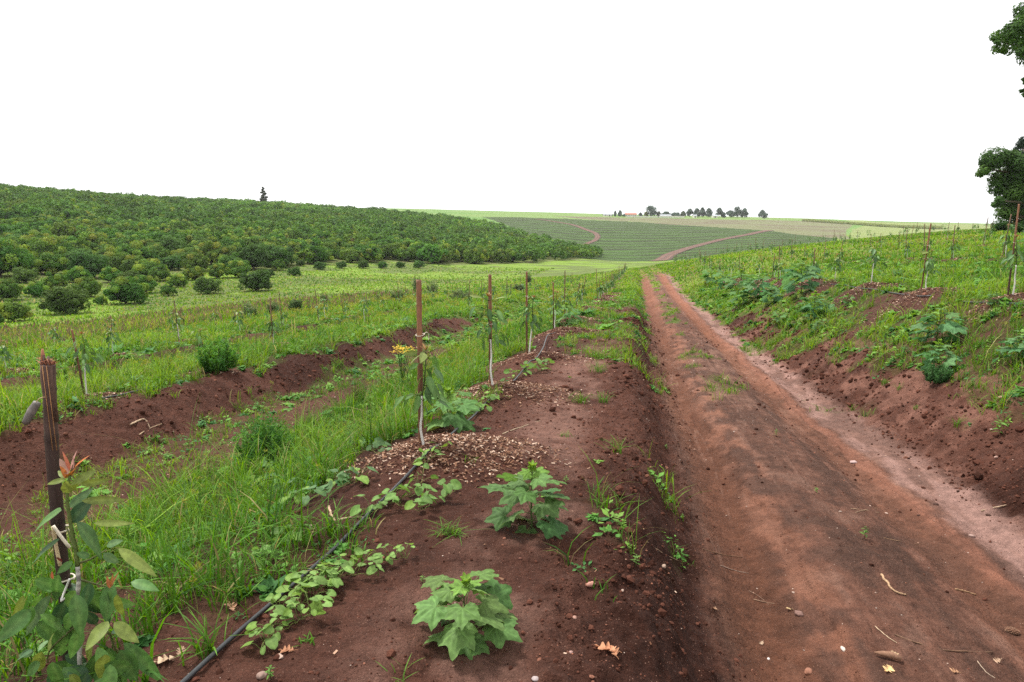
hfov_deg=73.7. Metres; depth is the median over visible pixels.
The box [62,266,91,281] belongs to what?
orchard tree
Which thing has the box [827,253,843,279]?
avocado sapling
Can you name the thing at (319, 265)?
orchard tree
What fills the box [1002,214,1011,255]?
bamboo stake
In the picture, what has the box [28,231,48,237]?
orchard tree
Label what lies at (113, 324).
avocado sapling
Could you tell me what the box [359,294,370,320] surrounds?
avocado sapling
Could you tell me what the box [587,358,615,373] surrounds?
grass clump
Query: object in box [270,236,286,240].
orchard tree
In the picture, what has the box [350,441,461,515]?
heart leaf vine
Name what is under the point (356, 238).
orchard tree
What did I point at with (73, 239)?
orchard tree
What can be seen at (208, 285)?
orchard tree
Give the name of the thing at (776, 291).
lobed leaf weed
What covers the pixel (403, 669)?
grass clump
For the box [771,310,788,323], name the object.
lobed leaf weed
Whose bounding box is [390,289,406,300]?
shrub
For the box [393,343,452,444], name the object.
avocado sapling
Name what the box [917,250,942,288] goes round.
avocado sapling
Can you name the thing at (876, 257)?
avocado sapling
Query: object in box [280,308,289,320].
avocado sapling
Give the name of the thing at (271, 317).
bamboo stake
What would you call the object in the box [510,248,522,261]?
orchard tree
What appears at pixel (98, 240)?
orchard tree
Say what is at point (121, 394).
irrigation pipe
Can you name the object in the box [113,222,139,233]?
orchard tree
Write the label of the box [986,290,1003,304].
lobed leaf weed
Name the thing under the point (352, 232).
orchard tree
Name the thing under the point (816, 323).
lobed leaf weed
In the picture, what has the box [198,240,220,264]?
orchard tree
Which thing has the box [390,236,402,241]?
orchard tree
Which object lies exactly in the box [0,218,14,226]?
orchard tree
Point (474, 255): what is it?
orchard tree
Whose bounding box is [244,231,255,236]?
orchard tree
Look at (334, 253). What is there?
orchard tree
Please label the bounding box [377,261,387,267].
orchard tree
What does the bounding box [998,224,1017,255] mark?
avocado sapling
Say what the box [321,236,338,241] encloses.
orchard tree
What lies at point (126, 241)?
orchard tree
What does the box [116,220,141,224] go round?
orchard tree
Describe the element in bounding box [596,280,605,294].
avocado sapling
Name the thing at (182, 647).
dead leaf
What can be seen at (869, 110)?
sky
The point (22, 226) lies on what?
orchard tree
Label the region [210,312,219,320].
avocado sapling
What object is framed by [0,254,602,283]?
orchard hill
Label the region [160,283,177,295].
orchard tree
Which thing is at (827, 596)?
dirt road
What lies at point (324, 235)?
orchard tree
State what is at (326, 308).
avocado sapling
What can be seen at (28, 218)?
orchard tree
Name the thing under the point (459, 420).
lobed leaf weed
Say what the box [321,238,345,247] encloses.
orchard tree
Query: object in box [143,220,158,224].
orchard tree
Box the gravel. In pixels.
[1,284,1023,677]
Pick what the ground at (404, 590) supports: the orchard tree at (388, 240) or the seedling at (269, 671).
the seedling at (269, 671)
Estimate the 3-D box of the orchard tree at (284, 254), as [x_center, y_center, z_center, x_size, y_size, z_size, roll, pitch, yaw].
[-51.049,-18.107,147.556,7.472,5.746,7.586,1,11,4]
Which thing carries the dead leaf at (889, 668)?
on the dirt road
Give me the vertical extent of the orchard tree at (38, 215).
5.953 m
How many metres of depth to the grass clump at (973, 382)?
8.11 m
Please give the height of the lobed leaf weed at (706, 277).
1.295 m
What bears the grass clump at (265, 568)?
on the ground at (404, 590)
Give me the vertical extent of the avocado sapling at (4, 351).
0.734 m
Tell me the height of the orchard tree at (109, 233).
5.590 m
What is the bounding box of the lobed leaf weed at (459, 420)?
[412,386,479,432]
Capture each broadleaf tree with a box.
[975,146,1023,224]
[988,2,1023,97]
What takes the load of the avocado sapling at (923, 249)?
on the ground at (404, 590)
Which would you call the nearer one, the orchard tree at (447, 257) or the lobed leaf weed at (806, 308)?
the lobed leaf weed at (806, 308)
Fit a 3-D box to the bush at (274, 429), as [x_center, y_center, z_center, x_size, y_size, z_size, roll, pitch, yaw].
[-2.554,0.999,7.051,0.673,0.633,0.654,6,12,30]
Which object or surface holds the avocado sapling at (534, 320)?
on the ground at (404, 590)
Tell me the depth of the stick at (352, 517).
4.03 m
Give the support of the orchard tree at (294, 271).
on the ground at (404, 590)
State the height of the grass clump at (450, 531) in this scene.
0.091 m
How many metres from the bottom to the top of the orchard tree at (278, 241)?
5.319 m
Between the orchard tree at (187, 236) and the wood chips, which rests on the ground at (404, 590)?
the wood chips
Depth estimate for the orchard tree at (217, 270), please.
120.50 m
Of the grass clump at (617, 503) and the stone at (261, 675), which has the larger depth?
the grass clump at (617, 503)
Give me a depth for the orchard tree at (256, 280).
100.42 m
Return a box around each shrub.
[266,301,279,312]
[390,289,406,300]
[426,279,438,291]
[447,288,471,298]
[512,283,522,290]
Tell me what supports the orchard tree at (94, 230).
on the orchard hill
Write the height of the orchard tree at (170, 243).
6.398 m
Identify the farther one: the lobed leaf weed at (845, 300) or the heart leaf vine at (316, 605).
the lobed leaf weed at (845, 300)
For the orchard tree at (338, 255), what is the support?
on the orchard hill
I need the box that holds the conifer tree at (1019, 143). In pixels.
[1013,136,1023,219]
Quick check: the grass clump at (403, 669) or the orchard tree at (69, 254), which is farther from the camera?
the orchard tree at (69, 254)
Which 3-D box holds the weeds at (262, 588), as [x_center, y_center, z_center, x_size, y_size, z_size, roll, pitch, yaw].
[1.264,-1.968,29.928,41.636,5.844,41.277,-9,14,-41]
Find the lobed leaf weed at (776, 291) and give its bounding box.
[760,283,782,304]
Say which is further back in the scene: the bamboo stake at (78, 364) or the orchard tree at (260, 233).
the orchard tree at (260, 233)
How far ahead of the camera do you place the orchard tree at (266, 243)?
154.26 m
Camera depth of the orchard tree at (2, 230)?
150.70 m
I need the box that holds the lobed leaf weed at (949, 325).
[909,303,967,351]
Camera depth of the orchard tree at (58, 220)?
200.85 m
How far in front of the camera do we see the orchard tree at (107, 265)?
122.83 m
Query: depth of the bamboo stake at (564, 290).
19.07 m
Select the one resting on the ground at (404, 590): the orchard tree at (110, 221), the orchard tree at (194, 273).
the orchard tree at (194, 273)
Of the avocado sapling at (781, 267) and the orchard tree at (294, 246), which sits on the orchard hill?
the orchard tree at (294, 246)
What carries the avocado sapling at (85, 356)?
on the ground at (404, 590)
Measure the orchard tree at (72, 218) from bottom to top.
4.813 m
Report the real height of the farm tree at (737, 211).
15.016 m
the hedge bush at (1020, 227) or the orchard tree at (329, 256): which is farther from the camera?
the orchard tree at (329, 256)
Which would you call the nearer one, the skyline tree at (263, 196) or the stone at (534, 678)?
the stone at (534, 678)
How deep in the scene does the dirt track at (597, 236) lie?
565.70 m
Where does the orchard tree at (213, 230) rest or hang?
on the orchard hill
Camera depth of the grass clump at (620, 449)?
5.51 m
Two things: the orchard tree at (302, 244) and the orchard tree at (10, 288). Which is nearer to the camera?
the orchard tree at (10, 288)
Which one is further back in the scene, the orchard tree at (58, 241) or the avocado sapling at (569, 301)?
the orchard tree at (58, 241)
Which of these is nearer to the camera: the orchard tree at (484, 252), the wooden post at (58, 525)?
the wooden post at (58, 525)
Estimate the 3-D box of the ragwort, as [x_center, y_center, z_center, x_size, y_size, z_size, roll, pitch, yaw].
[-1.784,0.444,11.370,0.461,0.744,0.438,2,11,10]
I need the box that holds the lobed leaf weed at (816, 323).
[812,317,828,330]
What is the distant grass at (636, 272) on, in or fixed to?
on the ground at (404, 590)
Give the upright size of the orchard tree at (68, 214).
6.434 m
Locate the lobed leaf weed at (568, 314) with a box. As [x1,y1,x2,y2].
[550,302,584,325]
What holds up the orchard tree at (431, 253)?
on the orchard hill
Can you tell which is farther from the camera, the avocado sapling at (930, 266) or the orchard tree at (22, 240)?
the orchard tree at (22, 240)
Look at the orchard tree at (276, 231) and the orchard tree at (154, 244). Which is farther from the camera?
the orchard tree at (276, 231)
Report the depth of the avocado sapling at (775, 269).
28.36 m
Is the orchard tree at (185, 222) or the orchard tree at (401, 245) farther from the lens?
the orchard tree at (185, 222)
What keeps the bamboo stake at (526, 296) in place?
on the ground at (404, 590)
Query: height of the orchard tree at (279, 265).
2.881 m
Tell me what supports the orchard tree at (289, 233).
on the orchard hill
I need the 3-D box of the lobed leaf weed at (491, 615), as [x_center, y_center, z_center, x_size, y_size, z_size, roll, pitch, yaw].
[-0.189,1.110,2.837,0.469,0.316,0.468,-2,11,-12]
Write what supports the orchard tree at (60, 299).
on the ground at (404, 590)
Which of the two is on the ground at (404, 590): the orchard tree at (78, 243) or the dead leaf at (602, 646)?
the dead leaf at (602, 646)
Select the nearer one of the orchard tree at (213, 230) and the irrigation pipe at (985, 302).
the irrigation pipe at (985, 302)
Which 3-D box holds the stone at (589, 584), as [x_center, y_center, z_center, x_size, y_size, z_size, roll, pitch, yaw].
[0.373,1.149,3.226,0.048,0.026,0.029,-3,11,-15]
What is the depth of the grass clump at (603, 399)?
7.68 m
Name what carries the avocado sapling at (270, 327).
on the ground at (404, 590)
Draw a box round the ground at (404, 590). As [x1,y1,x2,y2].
[0,232,1023,681]
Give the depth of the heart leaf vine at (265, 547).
3.60 m
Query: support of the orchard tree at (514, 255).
on the orchard hill
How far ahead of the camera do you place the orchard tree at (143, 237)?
166.84 m
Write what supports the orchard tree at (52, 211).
on the orchard hill
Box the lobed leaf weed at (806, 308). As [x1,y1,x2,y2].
[796,290,837,320]
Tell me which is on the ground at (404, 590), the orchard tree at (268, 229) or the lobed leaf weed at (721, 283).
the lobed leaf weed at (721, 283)
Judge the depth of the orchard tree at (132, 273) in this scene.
107.84 m
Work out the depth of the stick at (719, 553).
5.01 m
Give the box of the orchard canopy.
[0,183,603,261]
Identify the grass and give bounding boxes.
[0,228,1023,329]
[0,235,1023,681]
[0,261,554,349]
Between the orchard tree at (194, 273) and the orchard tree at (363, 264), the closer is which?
the orchard tree at (194, 273)
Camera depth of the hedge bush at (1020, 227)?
47.00 m
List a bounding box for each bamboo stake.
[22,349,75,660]
[71,329,84,393]
[269,298,272,340]
[416,280,428,442]
[488,274,492,384]
[525,271,527,352]
[553,282,553,328]
[564,270,564,313]
[920,223,931,289]
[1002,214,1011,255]
[1007,204,1019,295]
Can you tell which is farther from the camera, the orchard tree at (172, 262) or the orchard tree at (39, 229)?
the orchard tree at (39, 229)
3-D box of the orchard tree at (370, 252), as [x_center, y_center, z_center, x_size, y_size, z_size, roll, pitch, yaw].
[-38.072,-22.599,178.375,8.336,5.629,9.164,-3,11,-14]
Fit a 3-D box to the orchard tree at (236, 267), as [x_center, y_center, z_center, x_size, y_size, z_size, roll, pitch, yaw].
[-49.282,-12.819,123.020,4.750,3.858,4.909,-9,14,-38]
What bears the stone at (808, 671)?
on the dirt road
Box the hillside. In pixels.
[381,208,989,261]
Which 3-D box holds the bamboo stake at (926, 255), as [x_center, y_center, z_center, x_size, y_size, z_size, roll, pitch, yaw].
[7.963,-1.584,13.109,0.041,1.329,0.090,-2,14,-8]
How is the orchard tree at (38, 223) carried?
on the orchard hill
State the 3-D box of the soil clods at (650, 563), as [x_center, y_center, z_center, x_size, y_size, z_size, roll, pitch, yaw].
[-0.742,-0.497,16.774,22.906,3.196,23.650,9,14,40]
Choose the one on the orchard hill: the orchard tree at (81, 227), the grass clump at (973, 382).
the orchard tree at (81, 227)
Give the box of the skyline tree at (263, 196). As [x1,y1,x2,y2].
[259,187,267,201]
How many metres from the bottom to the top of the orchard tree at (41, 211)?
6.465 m
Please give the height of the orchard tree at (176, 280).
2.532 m
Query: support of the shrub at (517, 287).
on the ground at (404, 590)
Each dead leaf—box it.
[154,654,179,663]
[176,646,185,656]
[224,601,236,611]
[278,645,296,652]
[595,641,621,652]
[607,645,618,658]
[883,664,894,671]
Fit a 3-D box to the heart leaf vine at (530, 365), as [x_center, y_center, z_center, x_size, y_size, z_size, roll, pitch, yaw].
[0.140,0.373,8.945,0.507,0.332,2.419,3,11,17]
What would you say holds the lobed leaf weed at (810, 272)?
on the ground at (404, 590)
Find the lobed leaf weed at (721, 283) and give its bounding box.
[712,271,736,289]
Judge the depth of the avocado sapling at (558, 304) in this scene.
15.18 m
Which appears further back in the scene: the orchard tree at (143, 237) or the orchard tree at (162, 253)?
the orchard tree at (143, 237)
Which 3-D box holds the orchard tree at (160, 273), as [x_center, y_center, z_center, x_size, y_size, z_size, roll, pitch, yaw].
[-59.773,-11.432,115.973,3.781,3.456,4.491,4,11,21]
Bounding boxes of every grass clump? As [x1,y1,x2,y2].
[108,488,191,543]
[151,596,262,665]
[223,528,310,591]
[270,495,371,537]
[293,631,314,646]
[348,381,371,404]
[377,653,424,681]
[424,518,476,547]
[565,391,592,404]
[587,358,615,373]
[591,487,642,512]
[594,434,632,453]
[596,391,613,403]
[943,415,973,427]
[963,376,981,388]
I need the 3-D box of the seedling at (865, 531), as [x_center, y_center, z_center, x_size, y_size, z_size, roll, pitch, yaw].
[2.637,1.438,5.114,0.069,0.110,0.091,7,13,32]
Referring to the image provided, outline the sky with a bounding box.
[0,0,1023,223]
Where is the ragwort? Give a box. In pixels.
[389,345,414,383]
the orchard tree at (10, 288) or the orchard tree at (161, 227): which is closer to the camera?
the orchard tree at (10, 288)
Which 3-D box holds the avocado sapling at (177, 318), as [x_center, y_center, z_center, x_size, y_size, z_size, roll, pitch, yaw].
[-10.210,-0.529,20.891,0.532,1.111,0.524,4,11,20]
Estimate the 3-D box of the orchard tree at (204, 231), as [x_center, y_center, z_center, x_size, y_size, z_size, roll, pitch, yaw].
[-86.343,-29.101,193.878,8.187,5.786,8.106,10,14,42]
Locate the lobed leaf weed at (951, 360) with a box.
[911,338,962,370]
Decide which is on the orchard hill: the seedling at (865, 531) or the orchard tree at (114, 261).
the orchard tree at (114, 261)
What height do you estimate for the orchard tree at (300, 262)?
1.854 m
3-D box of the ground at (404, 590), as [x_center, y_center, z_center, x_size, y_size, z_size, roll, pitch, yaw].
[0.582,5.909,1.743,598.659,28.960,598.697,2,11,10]
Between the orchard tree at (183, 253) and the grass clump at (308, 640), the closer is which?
the grass clump at (308, 640)
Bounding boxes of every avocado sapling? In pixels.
[0,339,15,365]
[0,451,161,681]
[45,327,59,345]
[66,331,103,393]
[102,325,121,353]
[103,315,116,334]
[167,308,175,324]
[168,307,185,339]
[190,328,214,356]
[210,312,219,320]
[231,305,243,330]
[264,315,281,343]
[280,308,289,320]
[320,294,330,313]
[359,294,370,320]
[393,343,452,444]
[469,292,508,385]
[520,295,543,352]
[547,291,565,327]
[562,291,573,312]
[571,289,582,305]
[577,283,588,296]
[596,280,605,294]
[754,256,762,278]
[769,258,781,276]
[777,259,786,280]
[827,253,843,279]
[861,240,887,282]
[902,241,913,255]
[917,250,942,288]
[922,245,932,255]
[948,240,960,254]
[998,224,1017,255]
[998,234,1023,294]
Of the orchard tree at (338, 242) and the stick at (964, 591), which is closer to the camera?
the stick at (964, 591)
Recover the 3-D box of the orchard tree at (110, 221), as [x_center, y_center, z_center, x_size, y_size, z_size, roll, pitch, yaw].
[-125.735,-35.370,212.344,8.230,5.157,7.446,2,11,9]
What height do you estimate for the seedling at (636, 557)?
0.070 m
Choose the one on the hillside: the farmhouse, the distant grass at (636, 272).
the farmhouse
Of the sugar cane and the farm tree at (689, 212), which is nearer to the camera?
the sugar cane
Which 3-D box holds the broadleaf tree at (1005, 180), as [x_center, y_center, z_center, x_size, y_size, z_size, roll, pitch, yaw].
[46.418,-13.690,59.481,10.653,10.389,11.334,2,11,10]
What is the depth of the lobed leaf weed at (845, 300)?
15.95 m
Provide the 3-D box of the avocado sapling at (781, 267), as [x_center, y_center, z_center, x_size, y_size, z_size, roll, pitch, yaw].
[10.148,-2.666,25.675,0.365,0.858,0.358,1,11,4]
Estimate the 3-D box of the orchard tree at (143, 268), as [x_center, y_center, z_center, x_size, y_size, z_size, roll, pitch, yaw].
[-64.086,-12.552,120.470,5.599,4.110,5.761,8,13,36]
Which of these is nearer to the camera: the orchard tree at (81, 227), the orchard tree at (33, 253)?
the orchard tree at (33, 253)
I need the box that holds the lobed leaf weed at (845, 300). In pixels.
[838,294,854,304]
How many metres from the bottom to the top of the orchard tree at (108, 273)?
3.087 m
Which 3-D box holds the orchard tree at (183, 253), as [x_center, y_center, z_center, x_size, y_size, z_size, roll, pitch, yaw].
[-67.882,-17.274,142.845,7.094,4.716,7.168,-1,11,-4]
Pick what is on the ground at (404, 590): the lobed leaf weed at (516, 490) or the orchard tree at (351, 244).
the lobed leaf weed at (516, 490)
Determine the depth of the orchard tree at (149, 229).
188.64 m
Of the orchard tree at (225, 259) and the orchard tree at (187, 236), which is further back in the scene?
the orchard tree at (187, 236)
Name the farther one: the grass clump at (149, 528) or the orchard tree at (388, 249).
the orchard tree at (388, 249)
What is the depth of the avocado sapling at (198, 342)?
11.66 m
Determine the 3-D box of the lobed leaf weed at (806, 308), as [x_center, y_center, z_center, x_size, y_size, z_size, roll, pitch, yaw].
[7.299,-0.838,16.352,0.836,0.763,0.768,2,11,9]
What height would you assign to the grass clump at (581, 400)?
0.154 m
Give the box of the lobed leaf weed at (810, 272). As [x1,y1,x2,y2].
[778,256,826,298]
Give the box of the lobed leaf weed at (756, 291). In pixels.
[737,271,777,300]
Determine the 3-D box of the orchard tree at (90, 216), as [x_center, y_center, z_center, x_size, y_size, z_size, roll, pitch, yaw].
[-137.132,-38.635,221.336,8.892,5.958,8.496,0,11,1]
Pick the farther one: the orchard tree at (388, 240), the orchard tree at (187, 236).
the orchard tree at (388, 240)
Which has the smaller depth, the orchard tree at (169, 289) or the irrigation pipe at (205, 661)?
the irrigation pipe at (205, 661)
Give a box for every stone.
[256,671,266,679]
[531,676,537,681]
[586,581,595,586]
[794,610,803,616]
[804,667,811,674]
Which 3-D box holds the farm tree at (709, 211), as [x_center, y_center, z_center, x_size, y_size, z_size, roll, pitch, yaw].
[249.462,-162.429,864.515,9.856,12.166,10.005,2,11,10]
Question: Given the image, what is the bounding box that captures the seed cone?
[1005,627,1019,634]
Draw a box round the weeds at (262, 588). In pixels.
[0,238,1023,671]
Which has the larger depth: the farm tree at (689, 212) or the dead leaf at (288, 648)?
the farm tree at (689, 212)
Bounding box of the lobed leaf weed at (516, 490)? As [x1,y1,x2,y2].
[478,460,569,538]
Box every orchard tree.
[0,208,32,218]
[0,217,29,224]
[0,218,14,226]
[0,222,35,235]
[0,225,8,233]
[0,232,27,237]
[0,234,31,240]
[0,237,35,276]
[0,278,23,298]
[0,298,32,321]
[0,313,4,322]
[2,234,29,245]
[11,230,30,235]
[11,266,40,282]
[14,217,31,222]
[14,245,38,268]
[19,236,66,257]
[22,281,49,296]
[24,217,53,225]
[25,207,53,216]
[25,220,54,228]
[26,235,75,254]
[28,229,57,237]
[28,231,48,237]
[28,251,70,273]
[30,225,50,231]
[31,213,54,220]
[38,285,91,313]
[42,271,67,287]
[44,209,64,215]
[47,222,84,238]
[48,218,69,225]
[59,235,76,243]
[60,210,82,221]
[61,238,89,251]
[61,248,92,265]
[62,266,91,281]
[66,216,79,224]
[66,251,108,276]
[68,276,102,295]
[73,219,97,227]
[75,227,105,237]
[76,225,89,230]
[77,213,105,219]
[79,231,116,248]
[81,240,89,246]
[84,252,110,266]
[89,220,113,227]
[89,243,113,252]
[92,246,120,254]
[92,295,107,304]
[98,228,124,234]
[98,266,122,281]
[100,219,118,224]
[102,276,148,303]
[103,251,132,269]
[105,231,130,241]
[105,234,137,243]
[112,240,160,261]
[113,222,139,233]
[115,237,135,247]
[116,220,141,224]
[116,270,140,280]
[119,254,153,271]
[125,230,148,236]
[128,234,153,241]
[132,258,167,275]
[133,274,157,292]
[135,222,157,230]
[138,227,159,232]
[138,238,153,246]
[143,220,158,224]
[143,242,170,255]
[145,230,167,242]
[146,244,169,257]
[148,264,171,281]
[150,223,169,230]
[154,235,186,254]
[158,255,182,269]
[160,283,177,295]
[161,227,180,233]
[166,274,188,286]
[167,220,189,230]
[168,230,197,247]
[168,248,187,256]
[170,247,202,263]
[177,218,193,226]
[180,252,209,268]
[182,264,205,279]
[187,240,210,247]
[189,226,203,230]
[193,236,221,243]
[193,276,222,293]
[195,225,218,232]
[196,228,217,236]
[196,233,211,240]
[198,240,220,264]
[206,263,229,277]
[208,224,231,231]
[211,245,235,262]
[215,229,244,242]
[216,252,248,267]
[221,235,247,248]
[225,259,250,276]
[228,227,244,234]
[230,243,271,268]
[237,269,272,290]
[238,235,263,245]
[242,227,259,232]
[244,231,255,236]
[251,230,268,236]
[259,237,273,242]
[260,241,283,248]
[262,244,296,264]
[264,269,274,275]
[265,227,282,231]
[268,233,285,238]
[269,229,285,233]
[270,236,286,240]
[271,258,287,270]
[272,239,284,243]
[274,241,300,255]
[280,247,297,262]
[282,228,304,239]
[286,267,301,275]
[295,259,305,265]
[296,241,311,256]
[296,244,327,263]
[298,238,322,247]
[302,234,311,239]
[310,231,333,239]
[313,261,326,269]
[320,249,333,261]
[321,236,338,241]
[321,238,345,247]
[323,242,340,249]
[324,247,338,258]
[335,261,346,267]
[336,247,352,258]
[339,248,364,262]
[342,241,363,248]
[343,230,366,241]
[343,234,364,242]
[352,244,382,260]
[357,260,368,267]
[365,233,388,241]
[369,241,387,246]
[374,244,384,258]
[375,237,396,243]
[377,243,396,258]
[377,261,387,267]
[384,242,407,256]
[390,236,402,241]
[392,247,418,260]
[395,261,405,267]
[403,240,414,247]
[407,242,430,259]
[413,260,424,267]
[416,243,448,262]
[437,243,459,260]
[439,250,451,262]
[450,243,467,260]
[462,245,489,262]
[463,248,485,263]
[479,245,497,252]
[481,248,492,260]
[491,249,511,262]
[507,247,518,261]
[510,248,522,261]
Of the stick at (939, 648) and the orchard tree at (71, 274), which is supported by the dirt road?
the stick at (939, 648)
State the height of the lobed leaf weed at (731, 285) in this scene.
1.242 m
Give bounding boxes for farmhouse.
[625,213,636,216]
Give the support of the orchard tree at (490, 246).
on the orchard hill
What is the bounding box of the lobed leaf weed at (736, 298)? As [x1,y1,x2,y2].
[727,287,753,306]
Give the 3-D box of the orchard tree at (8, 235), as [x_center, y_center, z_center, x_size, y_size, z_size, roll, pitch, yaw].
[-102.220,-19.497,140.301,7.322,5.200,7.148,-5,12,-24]
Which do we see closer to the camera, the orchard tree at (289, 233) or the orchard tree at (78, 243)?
the orchard tree at (78, 243)
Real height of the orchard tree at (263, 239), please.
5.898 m
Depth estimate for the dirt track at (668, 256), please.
405.47 m
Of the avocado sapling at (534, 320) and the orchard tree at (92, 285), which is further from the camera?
the orchard tree at (92, 285)
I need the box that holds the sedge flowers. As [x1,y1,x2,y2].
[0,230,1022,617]
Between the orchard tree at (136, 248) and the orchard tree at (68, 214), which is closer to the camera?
the orchard tree at (136, 248)
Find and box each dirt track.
[539,219,600,244]
[651,230,773,260]
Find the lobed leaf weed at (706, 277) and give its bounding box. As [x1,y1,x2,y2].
[699,267,724,285]
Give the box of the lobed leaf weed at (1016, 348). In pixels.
[997,329,1023,362]
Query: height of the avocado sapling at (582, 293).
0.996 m
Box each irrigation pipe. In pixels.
[101,386,156,398]
[180,333,551,681]
[831,284,931,296]
[963,301,1023,304]
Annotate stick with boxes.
[129,418,150,427]
[328,505,335,520]
[338,516,369,519]
[703,549,739,556]
[880,573,906,595]
[895,634,992,652]
[955,588,975,594]
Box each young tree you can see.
[242,301,257,317]
[287,296,302,310]
[412,275,421,291]
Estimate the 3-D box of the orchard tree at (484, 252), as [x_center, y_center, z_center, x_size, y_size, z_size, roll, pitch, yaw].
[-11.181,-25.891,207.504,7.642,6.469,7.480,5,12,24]
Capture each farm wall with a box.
[627,216,657,216]
[658,216,684,217]
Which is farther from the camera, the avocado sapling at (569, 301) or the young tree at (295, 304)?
the young tree at (295, 304)
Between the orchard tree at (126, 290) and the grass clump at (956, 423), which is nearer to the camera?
the grass clump at (956, 423)
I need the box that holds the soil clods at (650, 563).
[0,267,1023,681]
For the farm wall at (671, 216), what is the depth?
841.14 m
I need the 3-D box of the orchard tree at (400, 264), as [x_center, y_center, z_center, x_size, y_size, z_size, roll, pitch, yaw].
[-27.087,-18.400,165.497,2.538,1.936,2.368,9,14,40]
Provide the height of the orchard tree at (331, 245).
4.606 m
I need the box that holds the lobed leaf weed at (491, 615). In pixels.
[412,569,522,660]
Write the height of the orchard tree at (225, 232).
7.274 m
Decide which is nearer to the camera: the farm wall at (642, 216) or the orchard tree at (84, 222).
the orchard tree at (84, 222)
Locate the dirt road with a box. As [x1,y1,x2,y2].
[638,266,1023,681]
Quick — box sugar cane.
[802,219,942,228]
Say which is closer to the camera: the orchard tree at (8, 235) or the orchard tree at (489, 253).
the orchard tree at (8, 235)
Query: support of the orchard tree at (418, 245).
on the orchard hill
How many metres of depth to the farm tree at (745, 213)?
862.80 m
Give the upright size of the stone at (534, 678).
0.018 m
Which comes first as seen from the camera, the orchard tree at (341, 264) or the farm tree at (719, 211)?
the orchard tree at (341, 264)
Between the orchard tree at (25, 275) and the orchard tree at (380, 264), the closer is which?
the orchard tree at (25, 275)
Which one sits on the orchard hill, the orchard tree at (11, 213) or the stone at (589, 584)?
the orchard tree at (11, 213)
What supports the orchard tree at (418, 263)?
on the ground at (404, 590)
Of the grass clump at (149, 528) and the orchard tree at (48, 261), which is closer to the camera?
the grass clump at (149, 528)
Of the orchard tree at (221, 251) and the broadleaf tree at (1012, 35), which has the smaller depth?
the broadleaf tree at (1012, 35)
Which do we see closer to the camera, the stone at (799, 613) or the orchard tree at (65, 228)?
the stone at (799, 613)
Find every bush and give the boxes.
[193,335,241,371]
[227,411,296,465]
[921,363,952,383]
[990,218,1010,230]
[1011,221,1023,232]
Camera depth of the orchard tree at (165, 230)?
194.57 m
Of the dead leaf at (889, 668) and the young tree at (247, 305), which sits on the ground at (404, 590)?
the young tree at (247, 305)
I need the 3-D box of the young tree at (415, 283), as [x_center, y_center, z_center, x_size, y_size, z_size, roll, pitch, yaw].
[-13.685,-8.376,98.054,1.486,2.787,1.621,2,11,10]
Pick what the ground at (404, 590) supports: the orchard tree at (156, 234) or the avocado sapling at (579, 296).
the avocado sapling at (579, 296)
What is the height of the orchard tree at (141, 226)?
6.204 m
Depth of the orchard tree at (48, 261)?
114.09 m
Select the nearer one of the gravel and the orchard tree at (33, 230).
the gravel
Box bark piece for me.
[874,651,901,660]
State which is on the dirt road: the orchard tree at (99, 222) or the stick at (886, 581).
the stick at (886, 581)
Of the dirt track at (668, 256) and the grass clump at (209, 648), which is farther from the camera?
the dirt track at (668, 256)
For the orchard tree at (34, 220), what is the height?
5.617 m
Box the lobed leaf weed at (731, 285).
[721,268,756,291]
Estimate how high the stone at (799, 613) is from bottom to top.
0.035 m
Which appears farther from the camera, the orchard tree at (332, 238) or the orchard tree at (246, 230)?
the orchard tree at (246, 230)
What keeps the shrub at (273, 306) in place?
on the ground at (404, 590)
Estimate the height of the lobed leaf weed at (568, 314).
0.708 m
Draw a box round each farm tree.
[643,205,657,215]
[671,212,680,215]
[686,209,692,216]
[693,208,699,216]
[699,207,706,216]
[705,208,712,216]
[715,207,723,215]
[726,210,734,216]
[733,206,743,216]
[740,208,748,217]
[758,209,767,218]
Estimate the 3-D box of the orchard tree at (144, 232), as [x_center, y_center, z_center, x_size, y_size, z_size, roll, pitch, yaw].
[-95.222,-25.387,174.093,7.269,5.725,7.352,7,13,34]
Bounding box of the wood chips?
[0,242,1023,654]
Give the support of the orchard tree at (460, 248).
on the orchard hill
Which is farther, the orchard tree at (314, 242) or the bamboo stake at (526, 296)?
the orchard tree at (314, 242)
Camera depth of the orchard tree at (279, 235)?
203.25 m
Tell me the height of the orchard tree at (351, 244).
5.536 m
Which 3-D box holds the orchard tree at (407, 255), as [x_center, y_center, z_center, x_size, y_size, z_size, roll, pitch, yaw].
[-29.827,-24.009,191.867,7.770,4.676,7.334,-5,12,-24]
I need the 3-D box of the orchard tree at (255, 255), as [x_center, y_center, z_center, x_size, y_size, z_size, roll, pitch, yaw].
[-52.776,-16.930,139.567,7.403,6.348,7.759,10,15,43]
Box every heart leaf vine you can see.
[234,524,310,567]
[238,432,391,504]
[241,543,414,654]
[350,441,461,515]
[443,390,509,413]
[500,358,554,382]
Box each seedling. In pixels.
[265,665,274,678]
[630,554,639,563]
[860,526,868,538]
[993,419,1006,432]

